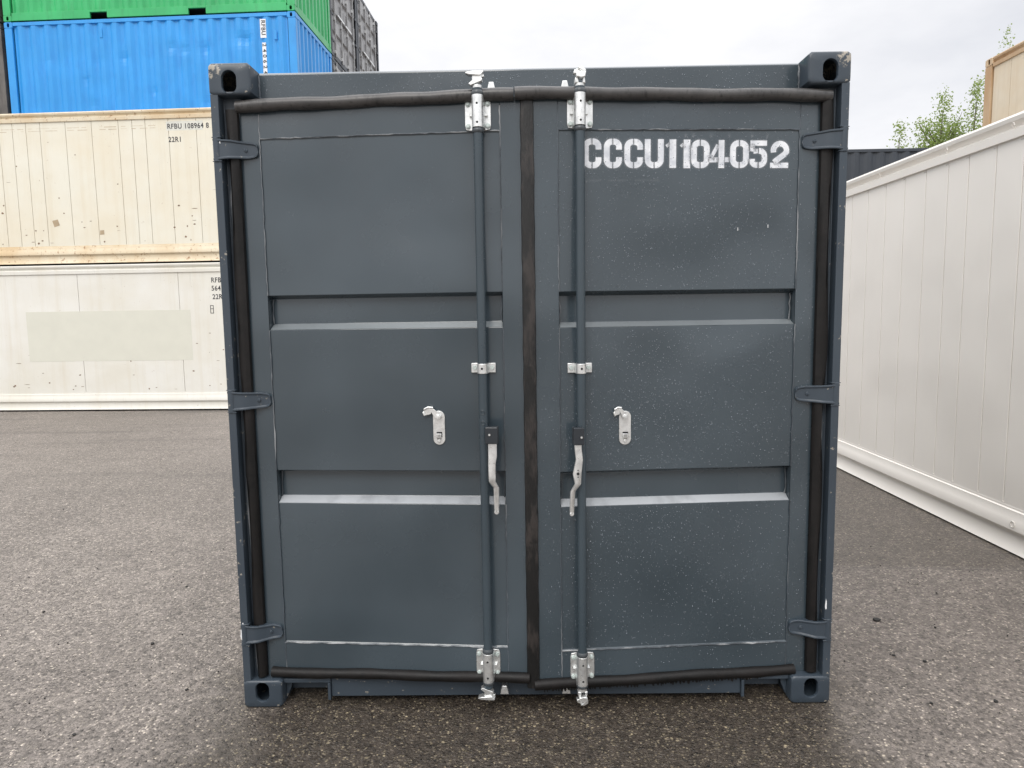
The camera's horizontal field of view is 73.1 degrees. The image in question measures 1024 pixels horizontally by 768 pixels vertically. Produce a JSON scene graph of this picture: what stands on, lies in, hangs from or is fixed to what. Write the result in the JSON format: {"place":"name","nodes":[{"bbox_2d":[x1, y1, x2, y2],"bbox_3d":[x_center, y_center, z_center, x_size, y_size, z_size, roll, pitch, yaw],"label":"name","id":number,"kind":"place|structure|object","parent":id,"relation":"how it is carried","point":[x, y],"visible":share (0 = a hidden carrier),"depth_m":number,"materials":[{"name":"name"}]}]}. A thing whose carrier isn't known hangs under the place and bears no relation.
{"place":"outdoors","nodes":[
{"label":"outdoors","id":0,"kind":"place"},
{"bbox_2d":[0,409,1023,767],"bbox_3d":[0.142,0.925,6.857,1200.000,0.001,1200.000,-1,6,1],"label":"ground","id":1,"kind":"structure","parent":0,"point":[148,493],"depth_m":3.23,"materials":[{"name":"grey asphalt"}]},
{"bbox_2d":[0,262,227,409],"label":"refrigerated container","id":2,"kind":"object","parent":1,"relation":"on","point":[111,336],"visible":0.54,"depth_m":12.08,"materials":[{"name":"white metal"}]},
{"bbox_2d":[0,107,219,266],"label":"refrigerated container","id":3,"kind":"object","parent":2,"relation":"on","point":[108,187],"visible":0.84,"depth_m":11.81,"materials":[{"name":"metal"}]},
{"bbox_2d":[208,51,850,706],"bbox_3d":[0.095,-0.098,4.176,2.440,2.591,3.104,-1,6,1],"label":"shipping container","id":4,"kind":"object","parent":1,"relation":"on","point":[532,375],"visible":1,"depth_m":2.75,"materials":[{"name":"metal"}]},
{"bbox_2d":[211,70,539,699],"bbox_3d":[-0.521,0.063,2.739,1.239,2.453,0.138,0,6,5],"label":"door","id":5,"kind":"structure","parent":4,"relation":"in","point":[384,243],"depth_m":2.76,"materials":[{"name":"grey paint"}]},
{"bbox_2d":[514,66,849,705],"bbox_3d":[0.662,0.057,2.724,1.273,2.490,0.138,-1,6,-3],"label":"door","id":6,"kind":"structure","parent":4,"relation":"in","point":[681,234],"depth_m":2.75,"materials":[{"name":"grey paint"}]},
{"bbox_2d":[886,121,918,147],"bbox_3d":[17.682,-7.043,31.848,2.529,10.160,2.546,5,8,44],"label":"birch tree","id":7,"kind":"object","parent":1,"relation":"on","point":[899,132],"visible":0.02,"depth_m":31.51,"materials":[{"name":"green plant"}]},
{"bbox_2d":[837,111,1023,557],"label":"refrigerated container","id":8,"kind":"object","parent":1,"relation":"on","point":[931,406],"visible":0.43,"depth_m":5.28,"materials":[{"name":"white metal"}]},
{"bbox_2d":[907,87,980,147],"bbox_3d":[19.918,-7.929,32.330,3.386,11.756,3.140,-1,6,1],"label":"birch tree","id":9,"kind":"object","parent":1,"relation":"on","point":[934,141],"visible":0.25,"depth_m":31.77,"materials":[{"name":"green plant"}]},
{"bbox_2d":[941,75,984,140],"bbox_3d":[21.069,-8.019,31.902,2.748,11.989,2.685,-2,6,-9],"label":"birch tree","id":10,"kind":"object","parent":1,"relation":"on","point":[974,92],"visible":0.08,"depth_m":31.35,"materials":[{"name":"green plant"}]},
{"bbox_2d":[974,23,1014,115],"bbox_3d":[23.499,-9.712,33.825,2.790,14.882,2.952,-1,6,1],"label":"birch tree","id":11,"kind":"object","parent":1,"relation":"on","point":[1004,42],"visible":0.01,"depth_m":32.95,"materials":[{"name":"green plant"}]},
{"bbox_3d":[8.756,-0.965,8.345,2.438,2.591,6.058,-1,6,1],"label":"refrigerated container","id":12,"kind":"object","parent":1,"relation":"on","visible":0},
{"bbox_2d":[982,41,1023,126],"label":"refrigerated container","id":13,"kind":"object","parent":12,"relation":"on","point":[1004,87],"visible":0.45,"depth_m":10.58,"materials":[{"name":"beige metal"}]},
{"bbox_3d":[9.181,-1.594,17.240,6.058,2.591,2.438,-1,6,1],"label":"shipping container","id":14,"kind":"object","parent":1,"relation":"on","visible":0},
{"bbox_2d":[847,148,928,180],"bbox_3d":[9.143,-4.180,16.971,6.058,2.591,2.438,-1,6,1],"label":"shipping container","id":15,"kind":"object","parent":14,"relation":"on","point":[860,162],"depth_m":15.70,"materials":[{"name":"grey metal"}]},
{"bbox_2d":[2,433,1022,767],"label":"grit","id":16,"kind":"object","parent":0,"point":[500,713],"visible":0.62,"depth_m":3.20,"materials":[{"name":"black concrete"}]},
{"bbox_2d":[363,0,1023,148],"label":"sky","id":17,"kind":"structure","parent":0,"point":[904,53],"materials":[{"name":"white"}]},
{"bbox_3d":[-7.093,-3.958,17.819,6.066,2.545,2.330,-1,6,3],"label":"shipping container","id":18,"kind":"object","parent":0,"visible":0},
{"bbox_2d":[332,56,344,71],"bbox_3d":[-7.131,-6.500,17.554,6.066,2.545,2.330,-1,6,3],"label":"shipping container","id":19,"kind":"object","parent":18,"relation":"on","point":[336,67],"visible":0.02,"depth_m":16.45,"materials":[{"name":"grey metal"}]},
{"bbox_2d":[333,62,343,71],"bbox_3d":[-4.172,-6.474,16.833,0.083,2.435,1.099,-1,6,3],"label":"door","id":20,"kind":"structure","parent":19,"relation":"in","point":[335,69],"depth_m":16.46,"materials":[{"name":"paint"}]},
{"bbox_2d":[329,0,358,71],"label":"shipping container","id":21,"kind":"object","parent":19,"relation":"on","point":[343,30],"visible":0.14,"depth_m":17.29,"materials":[{"name":"grey metal"}]},
{"bbox_2d":[331,0,344,64],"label":"door","id":22,"kind":"structure","parent":21,"relation":"in","point":[337,14],"depth_m":16.73,"materials":[{"name":"paint"}]},
{"bbox_2d":[341,0,357,71],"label":"door","id":23,"kind":"structure","parent":21,"relation":"in","point":[348,28],"depth_m":17.69,"materials":[{"name":"paint"}]},
{"bbox_3d":[-7.006,-6.746,19.898,6.066,2.545,2.330,-1,6,3],"label":"shipping container","id":24,"kind":"object","parent":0,"visible":0},
{"bbox_2d":[356,0,378,71],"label":"shipping container","id":25,"kind":"object","parent":24,"relation":"on","point":[367,40],"visible":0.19,"depth_m":19.27,"materials":[{"name":"grey metal"}]},
{"bbox_2d":[357,0,368,71],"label":"door","id":26,"kind":"structure","parent":25,"relation":"in","point":[362,17],"depth_m":18.99,"materials":[{"name":"paint"}]},
{"bbox_2d":[366,11,378,70],"bbox_3d":[-4.030,-9.379,20.029,0.083,2.435,1.099,-1,6,3],"label":"door","id":27,"kind":"structure","parent":25,"relation":"in","point":[370,26],"depth_m":19.90,"materials":[{"name":"paint"}]},
{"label":"shipping container","id":28,"kind":"object","parent":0,"visible":0},
{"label":"shipping container","id":29,"kind":"object","parent":28,"relation":"on","visible":0},
{"bbox_2d":[4,11,331,113],"bbox_3d":[-7.260,-6.254,15.211,6.058,2.545,2.330,-1,6,3],"label":"shipping container","id":30,"kind":"object","parent":29,"relation":"on","point":[141,63],"visible":0.59,"depth_m":14.07,"materials":[{"name":"blue metal"}]},
{"bbox_2d":[2,0,331,52],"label":"shipping container","id":31,"kind":"object","parent":30,"relation":"on","point":[314,15],"visible":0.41,"depth_m":13.99,"materials":[{"name":"green metal"}]},
{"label":"shipping container","id":32,"kind":"object","parent":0,"visible":0},
{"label":"shipping container","id":33,"kind":"object","parent":32,"relation":"on","visible":0},
{"bbox_2d":[0,23,11,113],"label":"shipping container","id":34,"kind":"object","parent":33,"relation":"on","point":[5,103],"visible":0.08,"depth_m":14.23,"materials":[{"name":"grey metal"}]},
{"bbox_2d":[0,0,4,24],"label":"shipping container","id":35,"kind":"object","parent":34,"relation":"on","point":[1,16],"visible":0.07,"depth_m":14.14,"materials":[{"name":"grey metal"}]}
]}

